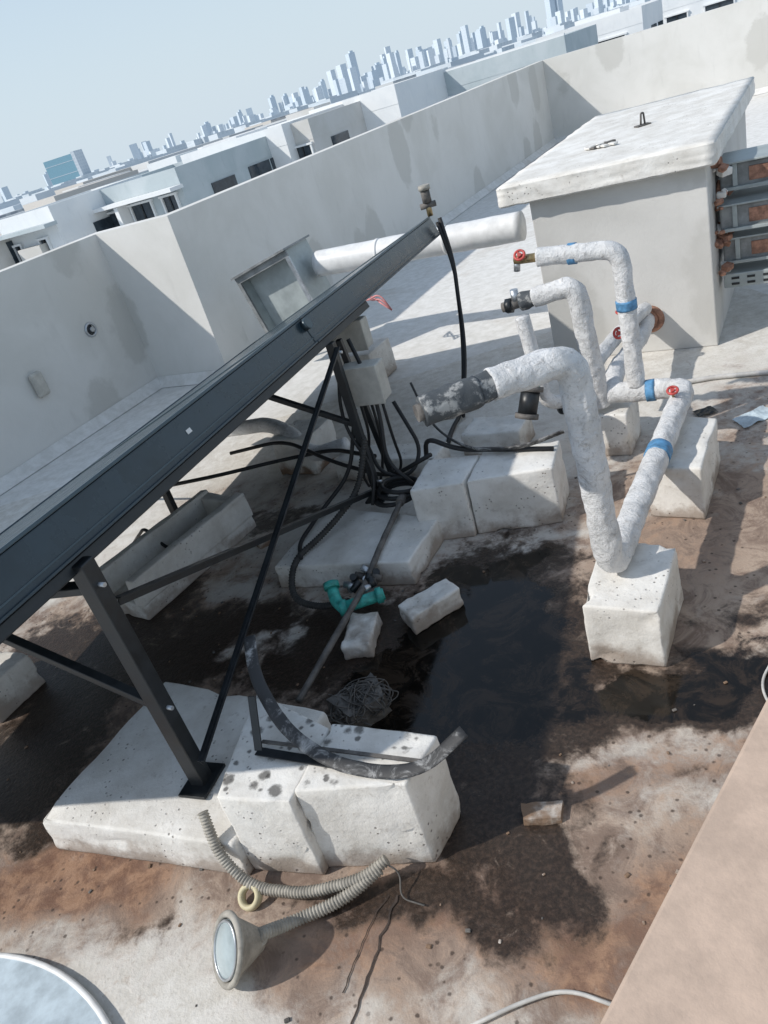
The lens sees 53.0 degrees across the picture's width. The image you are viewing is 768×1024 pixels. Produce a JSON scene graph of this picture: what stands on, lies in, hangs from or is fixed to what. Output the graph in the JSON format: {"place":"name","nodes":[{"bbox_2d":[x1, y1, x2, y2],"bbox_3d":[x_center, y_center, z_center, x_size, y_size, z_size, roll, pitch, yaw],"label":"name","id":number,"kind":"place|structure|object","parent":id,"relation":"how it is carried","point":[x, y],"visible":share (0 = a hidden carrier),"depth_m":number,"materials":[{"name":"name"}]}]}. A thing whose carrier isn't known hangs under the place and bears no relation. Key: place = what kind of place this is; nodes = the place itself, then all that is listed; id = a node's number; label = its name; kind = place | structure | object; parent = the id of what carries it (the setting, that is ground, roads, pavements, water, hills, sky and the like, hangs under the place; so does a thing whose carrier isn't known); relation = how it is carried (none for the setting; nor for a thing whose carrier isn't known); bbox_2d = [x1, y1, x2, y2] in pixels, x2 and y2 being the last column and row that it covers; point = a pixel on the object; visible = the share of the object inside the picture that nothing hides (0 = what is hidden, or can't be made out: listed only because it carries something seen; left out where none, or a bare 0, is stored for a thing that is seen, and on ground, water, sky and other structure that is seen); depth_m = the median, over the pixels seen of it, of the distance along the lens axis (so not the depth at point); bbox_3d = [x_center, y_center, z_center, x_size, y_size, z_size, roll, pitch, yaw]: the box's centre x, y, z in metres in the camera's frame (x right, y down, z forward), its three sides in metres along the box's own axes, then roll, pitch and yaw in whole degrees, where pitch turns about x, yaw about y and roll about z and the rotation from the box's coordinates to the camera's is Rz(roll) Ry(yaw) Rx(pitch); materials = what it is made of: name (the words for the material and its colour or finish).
{"place":"outdoors","nodes":[
{"label":"outdoors","id":0,"kind":"place"},
{"bbox_2d":[0,0,603,202],"label":"sky","id":1,"kind":"structure","parent":0,"point":[100,78],"materials":[{"name":"blue"}]},
{"bbox_2d":[0,286,767,1023],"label":"rooftop floor","id":2,"kind":"structure","parent":0,"point":[512,678],"depth_m":2.93,"materials":[{"name":"paint"}]},
{"bbox_2d":[0,651,45,722],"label":"concrete block","id":3,"kind":"object","parent":2,"relation":"on","point":[22,680],"depth_m":3.95,"materials":[{"name":"white concrete"}]},
{"bbox_2d":[0,952,111,1023],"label":"water tank lid","id":4,"kind":"object","parent":2,"relation":"on","point":[34,991],"visible":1,"depth_m":2.46,"materials":[{"name":"white plastic"}]},
{"bbox_2d":[99,489,255,619],"bbox_3d":[-1.263,0.229,4.714,0.417,0.272,0.972,5,35,36],"label":"concrete channel","id":5,"kind":"object","parent":2,"relation":"on","point":[201,525],"visible":0.89,"depth_m":4.63,"materials":[{"name":"grey concrete"}]},
{"bbox_2d":[43,682,330,875],"bbox_3d":[-0.761,1.051,3.053,0.922,0.178,0.784,1,33,31],"label":"block","id":6,"kind":"object","parent":2,"relation":"on","point":[120,797],"depth_m":2.95,"materials":[{"name":"white paint"}]},
{"bbox_2d":[0,217,439,799],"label":"solar panel","id":7,"kind":"object","parent":6,"relation":"on","point":[58,541],"visible":0.9,"depth_m":2.88,"materials":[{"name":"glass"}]},
{"bbox_2d":[333,316,372,352],"bbox_3d":[-0.202,-1.090,4.732,0.230,0.190,0.112,-2,32,26],"label":"junction box","id":8,"kind":"object","parent":7,"relation":"attached to","point":[357,332],"visible":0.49,"depth_m":4.67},
{"bbox_2d":[343,358,401,486],"bbox_3d":[-0.076,-0.483,4.596,0.415,0.892,0.250,-2,32,26],"label":"junction box","id":9,"kind":"object","parent":7,"relation":"attached to","point":[368,382],"visible":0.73,"depth_m":4.31,"materials":[{"name":"light grey plastic"},{"name":"black rubber"}]},
{"bbox_2d":[418,183,436,216],"bbox_3d":[0.324,-2.351,5.814,0.124,0.225,0.090,-18,28,0],"label":"air release valve","id":10,"kind":"object","parent":7,"relation":"attached to","point":[428,204],"visible":1,"depth_m":5.79,"materials":[{"name":"beige metal"}]},
{"bbox_2d":[436,217,466,443],"bbox_3d":[0.459,-1.351,5.540,0.112,1.220,1.485,-8,30,18],"label":"black hose","id":11,"kind":"object","parent":7,"relation":"hanging from","point":[442,232],"visible":0.85,"depth_m":5.87,"materials":[{"name":"rubber"}]},
{"bbox_2d":[212,910,267,989],"bbox_3d":[-0.454,1.317,2.327,0.190,0.200,0.175,-18,28,0],"label":"flood lamp","id":12,"kind":"object","parent":2,"relation":"on","point":[238,946],"visible":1,"depth_m":2.31,"materials":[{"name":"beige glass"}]},
{"bbox_2d":[238,885,262,911],"bbox_3d":[-0.447,1.285,2.573,0.087,0.069,0.085,-18,28,0],"label":"tape roll","id":13,"kind":"object","parent":2,"relation":"on","point":[245,905],"visible":0.92,"depth_m":2.56,"materials":[{"name":"beige plastic"}]},
{"bbox_2d":[257,540,269,549],"bbox_3d":[-0.731,0.186,4.731,0.110,0.045,0.066,-25,29,-14],"label":"concrete rubble","id":14,"kind":"object","parent":2,"relation":"on","point":[263,545],"visible":0.32,"depth_m":4.71,"materials":[{"name":"grey concrete"}]},
{"bbox_2d":[217,695,329,874],"bbox_3d":[-0.308,0.948,2.764,0.354,0.382,0.542,-10,29,14],"label":"concrete block","id":15,"kind":"object","parent":2,"relation":"on","point":[261,807],"depth_m":2.56,"materials":[{"name":"white concrete"}]},
{"bbox_2d":[248,696,418,767],"bbox_3d":[-0.186,0.724,2.481,0.631,0.172,0.111,-1,32,29],"label":"steel angle bracket","id":16,"kind":"object","parent":15,"relation":"on","point":[258,742],"visible":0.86,"depth_m":2.58,"materials":[{"name":"black metal"}]},
{"bbox_2d":[134,338,431,547],"bbox_3d":[-1.491,-0.343,5.016,3.747,1.043,0.943,-6,30,21],"label":"loose cable","id":17,"kind":"object","parent":2,"relation":"on","point":[412,467],"visible":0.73,"depth_m":4.58,"materials":[{"name":"black rubber"}]},
{"bbox_2d":[270,418,336,474],"bbox_3d":[-0.559,-0.479,5.560,0.332,0.292,0.361,0,33,30],"label":"concrete block","id":18,"kind":"object","parent":2,"relation":"on","point":[324,432],"depth_m":5.46,"materials":[{"name":"grey concrete"}]},
{"bbox_2d":[228,417,349,460],"bbox_3d":[-0.796,-0.561,5.655,1.460,0.238,0.219,12,40,43],"label":"white elbow pipe","id":19,"kind":"object","parent":18,"relation":"on","point":[264,425],"visible":0.77,"depth_m":5.48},
{"bbox_2d":[197,810,424,941],"bbox_3d":[-0.283,1.175,2.433,0.777,0.273,0.325,-5,30,22],"label":"flexible conduit","id":20,"kind":"object","parent":2,"relation":"on","point":[353,886],"visible":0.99,"depth_m":2.48,"materials":[{"name":"grey plastic"}]},
{"bbox_2d":[295,494,406,703],"bbox_3d":[-0.111,0.360,3.826,0.089,0.191,1.452,-3,32,26],"label":"grey drain pipe","id":21,"kind":"object","parent":2,"relation":"on","point":[401,499],"visible":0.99,"depth_m":3.64,"materials":[{"name":"grey plastic"}]},
{"bbox_2d":[323,564,385,615],"bbox_3d":[-0.144,0.374,3.813,0.298,0.146,0.256,-18,28,0],"label":"teal pipe fitting","id":22,"kind":"object","parent":21,"relation":"attached to","point":[339,604],"visible":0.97,"depth_m":3.79,"materials":[{"name":"plastic"}]},
{"bbox_2d":[288,428,416,609],"bbox_3d":[-0.246,-0.065,4.167,0.527,0.680,1.050,2,34,32],"label":"corrugated hose","id":23,"kind":"object","parent":2,"relation":"on","point":[387,485],"visible":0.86,"depth_m":4.31,"materials":[{"name":"black plastic"}]},
{"bbox_2d":[275,509,443,587],"bbox_3d":[-0.113,0.192,4.244,0.804,0.160,0.606,0,33,29],"label":"block","id":24,"kind":"object","parent":2,"relation":"on","point":[343,549],"depth_m":4.12,"materials":[{"name":"white paint"}]},
{"bbox_2d":[341,612,382,659],"bbox_3d":[-0.103,0.576,3.627,0.152,0.094,0.268,-9,29,15],"label":"concrete rubble","id":25,"kind":"object","parent":2,"relation":"on","point":[361,635],"visible":0.99,"depth_m":3.56,"materials":[{"name":"white concrete"}]},
{"bbox_2d":[326,672,398,727],"bbox_3d":[-0.096,0.791,3.198,0.268,0.146,0.273,7,36,38],"label":"tangled bundle","id":26,"kind":"object","parent":2,"relation":"on","point":[367,701],"visible":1,"depth_m":3.15,"materials":[{"name":"grey metal"}]},
{"bbox_2d":[342,895,388,992],"bbox_3d":[-0.059,1.313,2.357,0.019,0.001,0.316,0,33,30],"label":"floor crack","id":27,"kind":"object","parent":2,"relation":"on","point":[361,945],"visible":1,"depth_m":2.34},
{"bbox_2d":[350,894,397,1023],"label":"floor crack","id":28,"kind":"object","parent":2,"relation":"on","point":[381,933],"visible":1,"depth_m":2.30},
{"bbox_2d":[295,724,460,866],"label":"concrete block","id":29,"kind":"structure","parent":2,"relation":"on","point":[357,820],"depth_m":2.48,"materials":[{"name":"white concrete"}]},
{"bbox_2d":[243,635,467,778],"bbox_3d":[-0.180,0.655,2.530,0.928,0.231,0.259,7,37,38],"label":"curved rubber strip","id":30,"kind":"object","parent":29,"relation":"on","point":[302,742],"visible":1,"depth_m":2.47,"materials":[{"name":"grey rubber"}]},
{"bbox_2d":[7,423,765,1023],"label":"debris scatter","id":31,"kind":"object","parent":2,"relation":"on","point":[627,875],"visible":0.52,"depth_m":2.71,"materials":[{"name":"concrete"}]},
{"bbox_2d":[335,442,450,480],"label":"concrete block","id":32,"kind":"structure","parent":2,"relation":"on","point":[408,452],"depth_m":4.98,"materials":[{"name":"grey concrete"}]},
{"bbox_2d":[398,579,463,634],"bbox_3d":[0.221,0.443,3.656,0.296,0.118,0.152,-29,30,-20],"label":"concrete rubble","id":33,"kind":"object","parent":2,"relation":"on","point":[428,607],"visible":1,"depth_m":3.61,"materials":[{"name":"white concrete"}]},
{"bbox_2d":[410,455,479,539],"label":"concrete block","id":34,"kind":"structure","parent":2,"relation":"on","point":[439,491],"depth_m":4.13,"materials":[{"name":"white concrete"}]},
{"bbox_2d":[461,414,534,454],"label":"concrete block","id":35,"kind":"structure","parent":2,"relation":"on","point":[505,431],"depth_m":4.93,"materials":[{"name":"grey concrete"}]},
{"bbox_2d":[467,441,569,533],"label":"concrete block","id":36,"kind":"structure","parent":2,"relation":"on","point":[512,490],"depth_m":4.04,"materials":[{"name":"white concrete"}]},
{"bbox_2d":[410,382,563,458],"bbox_3d":[0.535,-0.501,4.158,0.843,0.462,0.111,2,34,32],"label":"cable","id":37,"kind":"object","parent":36,"relation":"on","point":[528,447],"visible":0.82,"depth_m":4.19,"materials":[{"name":"black rubber"}]},
{"bbox_2d":[471,989,610,1023],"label":"plastic hose coil","id":38,"kind":"object","parent":2,"relation":"on","point":[535,998],"visible":0.96,"depth_m":2.07,"materials":[{"name":"white plastic"}]},
{"bbox_2d":[521,801,563,825],"bbox_3d":[0.526,1.004,2.562,0.144,0.042,0.074,-9,29,16],"label":"concrete rubble","id":39,"kind":"object","parent":2,"relation":"on","point":[543,813],"visible":1,"depth_m":2.55,"materials":[{"name":"beige concrete"}]},
{"bbox_2d":[598,402,640,455],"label":"concrete block","id":40,"kind":"structure","parent":2,"relation":"on","point":[621,426],"depth_m":4.44,"materials":[{"name":"grey concrete"}]},
{"bbox_2d":[583,543,683,666],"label":"concrete block","id":41,"kind":"structure","parent":2,"relation":"on","point":[631,612],"depth_m":3.01,"materials":[{"name":"white concrete"}]},
{"bbox_2d":[413,346,693,572],"bbox_3d":[0.897,-0.501,3.372,0.527,1.016,2.134,1,33,31],"label":"insulated pipe","id":42,"kind":"object","parent":41,"relation":"on","point":[614,541],"visible":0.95,"depth_m":2.77,"materials":[{"name":"white fabric"}]},
{"bbox_2d":[515,314,563,419],"bbox_3d":[0.895,-0.778,4.239,0.584,0.659,0.204,-31,31,-23],"label":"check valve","id":43,"kind":"object","parent":42,"relation":"attached to","point":[530,400],"visible":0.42,"depth_m":4.14,"materials":[{"name":"white fabric"}]},
{"bbox_2d":[501,277,610,409],"bbox_3d":[0.959,-0.916,4.321,0.510,0.781,0.148,-5,30,22],"label":"insulated pipe","id":44,"kind":"object","parent":42,"relation":"attached to","point":[573,292],"visible":0.86,"depth_m":4.17,"materials":[{"name":"white fabric"}]},
{"bbox_2d":[513,241,656,401],"bbox_3d":[1.104,-1.026,4.244,0.679,0.948,0.123,0,33,30],"label":"insulated pipe","id":45,"kind":"object","parent":42,"relation":"attached to","point":[615,255],"visible":0.99,"depth_m":4.06,"materials":[{"name":"white fabric"}]},
{"bbox_2d":[650,416,719,518],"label":"concrete block","id":46,"kind":"structure","parent":2,"relation":"on","point":[686,486],"depth_m":3.77,"materials":[{"name":"grey concrete"}]},
{"bbox_2d":[692,406,717,416],"bbox_3d":[1.937,-0.609,4.646,0.120,0.013,0.090,-18,28,0],"label":"paper scrap","id":47,"kind":"object","parent":2,"relation":"on","point":[705,410],"visible":1,"depth_m":4.65,"materials":[{"name":"black paper"}]},
{"bbox_2d":[687,370,767,382],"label":"thin floor pipe","id":48,"kind":"object","parent":2,"relation":"on","point":[730,375],"visible":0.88,"depth_m":4.94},
{"bbox_2d":[732,405,767,427],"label":"paper scrap","id":49,"kind":"object","parent":2,"relation":"on","point":[750,418],"visible":1,"depth_m":4.44,"materials":[{"name":"white paper"}]},
{"bbox_2d":[761,666,767,699],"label":"plastic hose coil","id":50,"kind":"object","parent":2,"relation":"on","point":[762,685],"visible":0.92,"depth_m":2.77,"materials":[{"name":"white plastic"}]},
{"bbox_2d":[0,92,767,505],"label":"roof slab","id":51,"kind":"structure","parent":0,"point":[418,324],"depth_m":7.96,"materials":[{"name":"white paint"}]},
{"bbox_2d":[334,337,396,381],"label":"concrete block","id":52,"kind":"structure","parent":51,"relation":"on","point":[380,348],"depth_m":6.73,"materials":[{"name":"grey concrete"}]},
{"bbox_2d":[231,211,526,332],"bbox_3d":[-0.049,-2.024,7.090,2.806,1.176,0.493,0,33,29],"label":"ventilation duct","id":53,"kind":"object","parent":51,"relation":"on","point":[279,287],"visible":0.77,"depth_m":7.15,"materials":[{"name":"white plastic"}]},
{"bbox_2d":[0,86,767,494],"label":"waterproofing fillet","id":54,"kind":"object","parent":51,"relation":"on","point":[28,468],"visible":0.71,"depth_m":8.24,"materials":[{"name":"white paint"}]},
{"bbox_2d":[496,76,754,354],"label":"rooftop shed","id":55,"kind":"structure","parent":51,"relation":"on","point":[640,184],"depth_m":5.37,"materials":[{"name":"paint"}]},
{"bbox_2d":[599,302,678,396],"bbox_3d":[1.488,-1.067,4.790,0.501,0.556,1.850,-7,30,19],"label":"insulated pipe","id":56,"kind":"object","parent":55,"relation":"on","point":[647,317],"visible":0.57,"depth_m":4.80,"materials":[{"name":"fabric"}]},
{"bbox_2d":[717,184,767,232],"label":"grey metal unit","id":57,"kind":"object","parent":55,"relation":"attached to","point":[745,208],"visible":0.86,"depth_m":5.17,"materials":[{"name":"metal"}]},
{"bbox_2d":[720,144,767,190],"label":"grey metal unit","id":58,"kind":"object","parent":55,"relation":"attached to","point":[750,166],"visible":0.77,"depth_m":5.13,"materials":[{"name":"metal"}]},
{"bbox_2d":[721,226,767,263],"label":"grey metal unit","id":59,"kind":"object","parent":55,"relation":"attached to","point":[748,245],"visible":0.73,"depth_m":5.31,"materials":[{"name":"metal"}]},
{"bbox_2d":[724,259,767,287],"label":"perforated tray","id":60,"kind":"object","parent":55,"relation":"attached to","point":[747,273],"visible":0.81,"depth_m":5.39,"materials":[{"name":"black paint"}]},
{"bbox_2d":[600,699,767,1023],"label":"coping","id":61,"kind":"object","parent":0,"point":[701,956],"depth_m":0.96,"materials":[{"name":"beige concrete"}]},
{"label":"ground","id":62,"kind":"structure","parent":0,"visible":0},
{"bbox_2d":[0,233,19,269],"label":"beige villa","id":63,"kind":"object","parent":62,"relation":"on","point":[8,257],"visible":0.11,"depth_m":22.91,"materials":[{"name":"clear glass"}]},
{"bbox_2d":[6,240,19,263],"bbox_3d":[-10.837,-7.858,23.552,0.050,1.100,1.200,0,33,30],"label":"window side","id":64,"kind":"structure","parent":63,"relation":"in","point":[9,244],"depth_m":23.03,"materials":[{"name":"black glass"}]},
{"bbox_2d":[43,154,79,184],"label":"tower","id":65,"kind":"structure","parent":62,"relation":"on","point":[60,169],"depth_m":1041.28,"materials":[{"name":"blue glass"}]},
{"bbox_2d":[0,174,141,261],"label":"white villa","id":66,"kind":"object","parent":62,"relation":"on","point":[40,230],"visible":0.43,"depth_m":22.48,"materials":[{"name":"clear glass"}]},
{"bbox_2d":[93,216,114,231],"bbox_3d":[-8.296,-8.537,23.642,0.050,1.000,1.200,0,33,30],"label":"window side","id":67,"kind":"structure","parent":66,"relation":"in","point":[106,223],"depth_m":23.30,"materials":[{"name":"black glass"}]},
{"bbox_2d":[0,230,157,477],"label":"masonry","id":68,"kind":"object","parent":62,"relation":"on","point":[53,302],"visible":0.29,"depth_m":7.56,"materials":[{"name":"paint"}]},
{"bbox_2d":[28,371,50,397],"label":"small wall vent cover","id":69,"kind":"structure","parent":68,"relation":"attached to","point":[39,384],"depth_m":7.29,"materials":[{"name":"white plastic"}]},
{"bbox_2d":[84,322,96,336],"bbox_3d":[-2.989,-1.860,7.853,0.027,0.152,0.152,0,33,30],"label":"vent ring","id":70,"kind":"object","parent":68,"relation":"attached to","point":[93,325],"visible":1,"depth_m":7.84,"materials":[{"name":"grey plastic"}]},
{"bbox_2d":[87,325,93,334],"bbox_3d":[-2.992,-1.859,7.852,0.015,0.110,0.110,-11,29,11],"label":"vent hole","id":71,"kind":"object","parent":70,"relation":"in","point":[88,330],"visible":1,"depth_m":7.82,"materials":[{"name":"black"}]},
{"bbox_2d":[70,149,90,175],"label":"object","id":72,"kind":"object","parent":62,"relation":"on","point":[80,162],"visible":0.64,"depth_m":1040.38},
{"bbox_2d":[97,149,197,187],"bbox_3d":[-9.335,-13.017,41.956,6.040,11.900,5.640,0,33,30],"label":"grey villa","id":73,"kind":"object","parent":62,"relation":"on","point":[164,162],"visible":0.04,"depth_m":38.78,"materials":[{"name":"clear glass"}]},
{"bbox_2d":[95,214,211,376],"bbox_3d":[-1.006,2.014,10.508,0.820,11.680,0.200,0,33,30],"label":"masonry","id":74,"kind":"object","parent":62,"relation":"on","point":[141,270],"visible":0.36,"depth_m":8.03,"materials":[{"name":"paint"}]},
{"bbox_2d":[92,136,276,226],"bbox_3d":[-5.110,-6.136,27.367,4.600,11.760,6.400,0,33,30],"label":"grey villa","id":75,"kind":"object","parent":62,"relation":"on","point":[164,190],"visible":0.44,"depth_m":22.82,"materials":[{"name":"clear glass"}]},
{"bbox_2d":[109,213,119,226],"bbox_3d":[-8.452,-8.775,23.785,1.600,0.750,0.040,0,33,30],"label":"window glass","id":76,"kind":"structure","parent":75,"relation":"in","point":[113,216],"depth_m":23.51,"materials":[{"name":"black glass"}]},
{"bbox_2d":[132,202,154,220],"bbox_3d":[-7.077,-8.784,22.967,0.800,0.800,0.040,0,33,30],"label":"window glass","id":77,"kind":"structure","parent":75,"relation":"in","point":[137,210],"depth_m":22.88,"materials":[{"name":"black glass"}]},
{"bbox_2d":[163,195,178,212],"bbox_3d":[-6.070,-8.734,22.411,0.500,0.900,0.040,0,33,30],"label":"window glass","id":78,"kind":"structure","parent":75,"relation":"in","point":[166,200],"depth_m":22.30,"materials":[{"name":"black glass"}]},
{"bbox_2d":[211,174,237,193],"bbox_3d":[-4.759,-9.693,23.544,0.050,0.950,1.200,0,33,30],"label":"window side","id":79,"kind":"structure","parent":75,"relation":"in","point":[230,181],"depth_m":23.36,"materials":[{"name":"grey glass"}]},
{"bbox_2d":[248,159,271,178],"bbox_3d":[-3.910,-10.794,24.983,0.050,1.000,1.200,0,33,30],"label":"window side","id":80,"kind":"structure","parent":75,"relation":"in","point":[263,167],"depth_m":24.79,"materials":[{"name":"grey glass"}]},
{"bbox_2d":[270,158,276,169],"bbox_3d":[-3.341,-11.454,25.948,0.050,1.100,1.200,0,33,30],"label":"window side","id":81,"kind":"structure","parent":75,"relation":"in","point":[271,159],"depth_m":25.38,"materials":[{"name":"black glass"}]},
{"bbox_2d":[180,104,342,167],"bbox_3d":[-2.556,-8.711,30.276,4.440,12.000,5.150,0,33,30],"label":"white villa","id":82,"kind":"object","parent":62,"relation":"on","point":[281,142],"visible":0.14,"depth_m":25.30,"materials":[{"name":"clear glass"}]},
{"bbox_2d":[286,102,330,120],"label":"white villa","id":83,"kind":"object","parent":62,"relation":"on","point":[297,114],"visible":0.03,"depth_m":44.52,"materials":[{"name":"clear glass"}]},
{"bbox_2d":[0,0,635,203],"bbox_3d":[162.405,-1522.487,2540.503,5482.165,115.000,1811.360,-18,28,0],"label":"distant city skyline","id":84,"kind":"structure","parent":62,"relation":"on","point":[350,79],"depth_m":1947.10},
{"bbox_2d":[0,0,650,219],"bbox_3d":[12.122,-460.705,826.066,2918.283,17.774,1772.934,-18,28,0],"label":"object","id":85,"kind":"object","parent":62,"relation":"on","point":[24,202],"visible":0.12,"depth_m":310.52,"materials":[{"name":"white concrete"}]},
{"bbox_2d":[290,101,366,158],"bbox_3d":[-0.205,-8.909,29.422,0.940,11.880,5.150,0,33,30],"label":"beige villa","id":86,"kind":"object","parent":62,"relation":"on","point":[317,133],"visible":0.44,"depth_m":25.65,"materials":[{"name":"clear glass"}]},
{"bbox_2d":[297,144,311,158],"bbox_3d":[-2.587,-11.726,25.369,0.650,0.600,0.040,0,33,30],"label":"window glass","id":87,"kind":"structure","parent":86,"relation":"in","point":[307,150],"depth_m":25.27,"materials":[{"name":"black glass"}]},
{"bbox_2d":[331,130,349,144],"bbox_3d":[-1.419,-12.557,26.406,0.050,0.800,1.200,0,33,30],"label":"window side","id":88,"kind":"structure","parent":86,"relation":"in","point":[342,136],"depth_m":26.25,"materials":[{"name":"grey glass"}]},
{"bbox_2d":[152,61,553,369],"bbox_3d":[2.160,-1.425,14.873,0.200,11.680,12.950,0,33,30],"label":"masonry","id":89,"kind":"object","parent":62,"relation":"on","point":[455,151],"visible":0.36,"depth_m":10.15,"materials":[{"name":"paint"}]},
{"bbox_2d":[308,67,447,130],"bbox_3d":[1.462,-11.023,32.083,3.620,12.050,5.020,0,33,30],"label":"white villa","id":90,"kind":"object","parent":62,"relation":"on","point":[386,104],"visible":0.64,"depth_m":27.49,"materials":[{"name":"white paint"}]},
{"bbox_2d":[444,24,597,97],"bbox_3d":[6.319,-13.845,34.464,7.240,11.970,6.940,0,33,30],"label":"grey villa","id":91,"kind":"object","parent":62,"relation":"on","point":[464,77],"visible":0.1,"depth_m":28.95,"materials":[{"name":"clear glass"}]},
{"bbox_2d":[535,0,662,43],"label":"white villa","id":92,"kind":"object","parent":62,"relation":"on","point":[618,22],"visible":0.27,"depth_m":32.60,"materials":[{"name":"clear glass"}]},
{"bbox_2d":[598,34,624,43],"bbox_3d":[9.733,-19.715,32.896,1.200,0.900,0.040,0,33,30],"label":"window glass","id":93,"kind":"structure","parent":92,"relation":"in","point":[624,34],"depth_m":32.65,"materials":[{"name":"grey glass"}]},
{"bbox_2d":[535,0,767,137],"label":"masonry","id":94,"kind":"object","parent":62,"relation":"on","point":[726,44],"visible":0.2,"depth_m":15.88,"materials":[{"name":"paint"}]},
{"bbox_2d":[629,0,742,23],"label":"white villa","id":95,"kind":"object","parent":62,"relation":"on","point":[674,10],"visible":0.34,"depth_m":35.98,"materials":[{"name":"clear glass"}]},
{"bbox_2d":[667,12,686,22],"bbox_3d":[13.905,-23.036,36.477,0.900,0.900,0.040,0,33,30],"label":"window glass","id":96,"kind":"structure","parent":95,"relation":"in","point":[683,15],"depth_m":36.29,"materials":[{"name":"black glass"}]},
{"bbox_2d":[705,0,733,11],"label":"window glass","id":97,"kind":"structure","parent":95,"relation":"in","point":[726,2],"depth_m":35.39,"materials":[{"name":"black glass"}]}
]}

